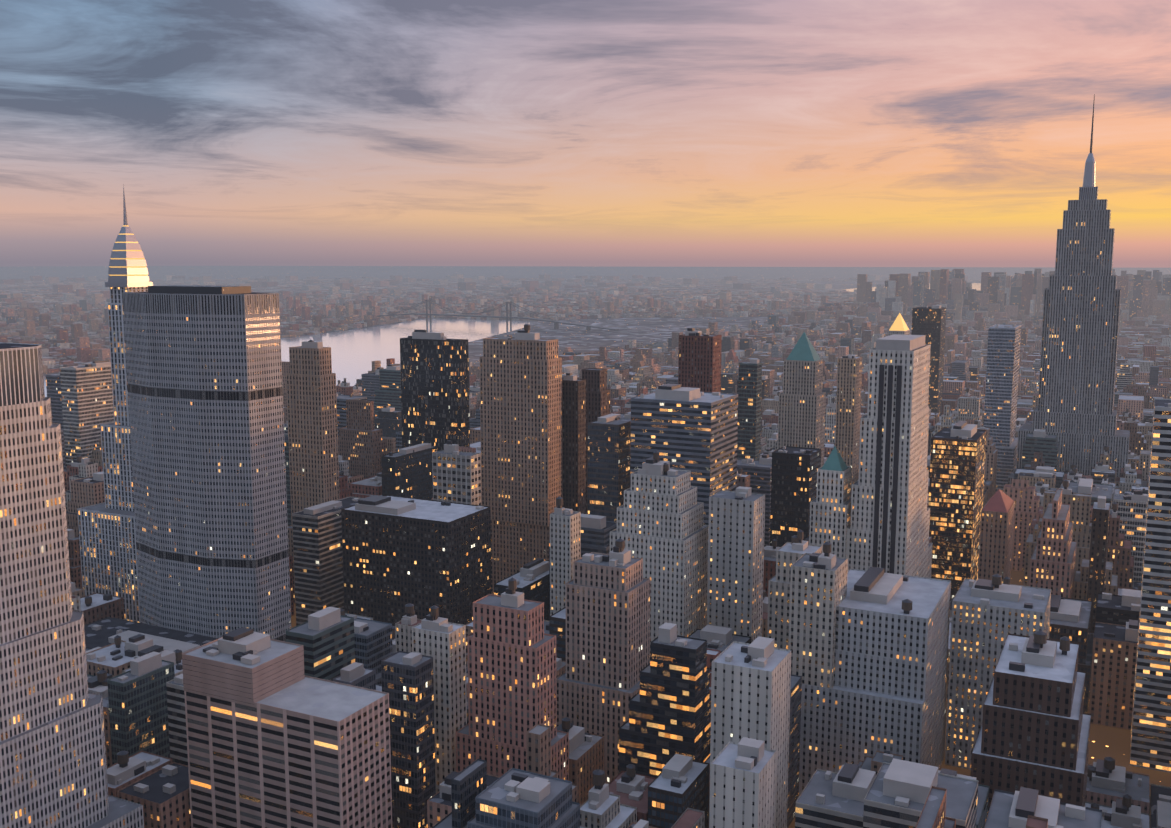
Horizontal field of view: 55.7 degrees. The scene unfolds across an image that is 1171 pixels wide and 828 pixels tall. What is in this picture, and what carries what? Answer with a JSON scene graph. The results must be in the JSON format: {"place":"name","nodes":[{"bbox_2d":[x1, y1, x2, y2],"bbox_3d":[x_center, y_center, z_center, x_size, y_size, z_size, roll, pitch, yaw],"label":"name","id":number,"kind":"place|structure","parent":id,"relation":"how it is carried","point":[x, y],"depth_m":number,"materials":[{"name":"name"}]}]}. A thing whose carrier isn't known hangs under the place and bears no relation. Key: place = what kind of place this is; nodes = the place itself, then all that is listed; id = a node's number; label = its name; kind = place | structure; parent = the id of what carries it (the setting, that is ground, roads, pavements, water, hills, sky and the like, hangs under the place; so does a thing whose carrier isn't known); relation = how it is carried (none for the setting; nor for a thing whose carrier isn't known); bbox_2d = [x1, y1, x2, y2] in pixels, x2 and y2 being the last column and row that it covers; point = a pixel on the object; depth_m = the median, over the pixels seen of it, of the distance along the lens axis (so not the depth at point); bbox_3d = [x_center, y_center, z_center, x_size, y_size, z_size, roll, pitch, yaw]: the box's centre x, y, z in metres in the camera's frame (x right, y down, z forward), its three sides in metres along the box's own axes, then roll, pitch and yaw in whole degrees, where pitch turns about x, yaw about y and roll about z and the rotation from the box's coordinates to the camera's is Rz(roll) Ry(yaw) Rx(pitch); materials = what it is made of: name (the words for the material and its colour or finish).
{"place":"outdoors","nodes":[
{"label":"outdoors","id":0,"kind":"place"},
{"bbox_2d":[44,372,361,396],"bbox_3d":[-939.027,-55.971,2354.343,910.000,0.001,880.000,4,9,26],"label":"river water","id":1,"kind":"structure","parent":0,"point":[351,378],"depth_m":2538.93,"materials":[{"name":"grey liquid"}]},
{"bbox_2d":[281,343,399,373],"bbox_3d":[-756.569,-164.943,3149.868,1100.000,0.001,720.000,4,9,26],"label":"river water","id":2,"kind":"structure","parent":0,"point":[352,359],"depth_m":3130.34,"materials":[{"name":"grey liquid"}]},
{"bbox_2d":[281,327,509,346],"bbox_3d":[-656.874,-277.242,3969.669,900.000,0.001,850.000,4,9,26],"label":"river water","id":3,"kind":"structure","parent":0,"point":[380,336],"depth_m":3971.30,"materials":[{"name":"grey liquid"}]},
{"bbox_2d":[377,318,544,330],"bbox_3d":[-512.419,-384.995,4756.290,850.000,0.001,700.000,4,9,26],"label":"river water","id":4,"kind":"structure","parent":0,"point":[473,324],"depth_m":4734.43,"materials":[{"name":"grey liquid"}]},
{"bbox_2d":[0,266,1170,827],"bbox_3d":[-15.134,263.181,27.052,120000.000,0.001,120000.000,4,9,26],"label":"ground","id":5,"kind":"structure","parent":0,"point":[1110,742],"depth_m":20491.36,"materials":[{"name":"grey"}]},
{"bbox_2d":[377,299,618,330],"bbox_3d":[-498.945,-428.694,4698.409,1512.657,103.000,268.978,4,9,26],"label":"bridge","id":6,"kind":"structure","parent":5,"relation":"on","point":[556,325],"depth_m":4577.68,"materials":[{"name":"silver metal"}]},
{"bbox_2d":[0,94,1170,827],"bbox_3d":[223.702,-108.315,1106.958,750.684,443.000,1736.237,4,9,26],"label":"skyscrapers","id":7,"kind":"structure","parent":5,"relation":"on","point":[186,538],"depth_m":642.75,"materials":[{"name":"grey concrete"}]},
{"bbox_2d":[0,269,1170,827],"bbox_3d":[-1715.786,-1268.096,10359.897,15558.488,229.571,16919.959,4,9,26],"label":"city blocks","id":8,"kind":"structure","parent":5,"relation":"on","point":[136,681],"depth_m":948.59,"materials":[{"name":"grey concrete"}]},
{"bbox_2d":[0,0,1170,267],"label":"sky","id":9,"kind":"structure","parent":0,"point":[583,133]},
{"bbox_2d":[842,283,980,291],"bbox_3d":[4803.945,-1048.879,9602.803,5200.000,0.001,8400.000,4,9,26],"label":"bay water","id":10,"kind":"structure","parent":0,"point":[976,286],"depth_m":11618.23,"materials":[{"name":"grey liquid"}]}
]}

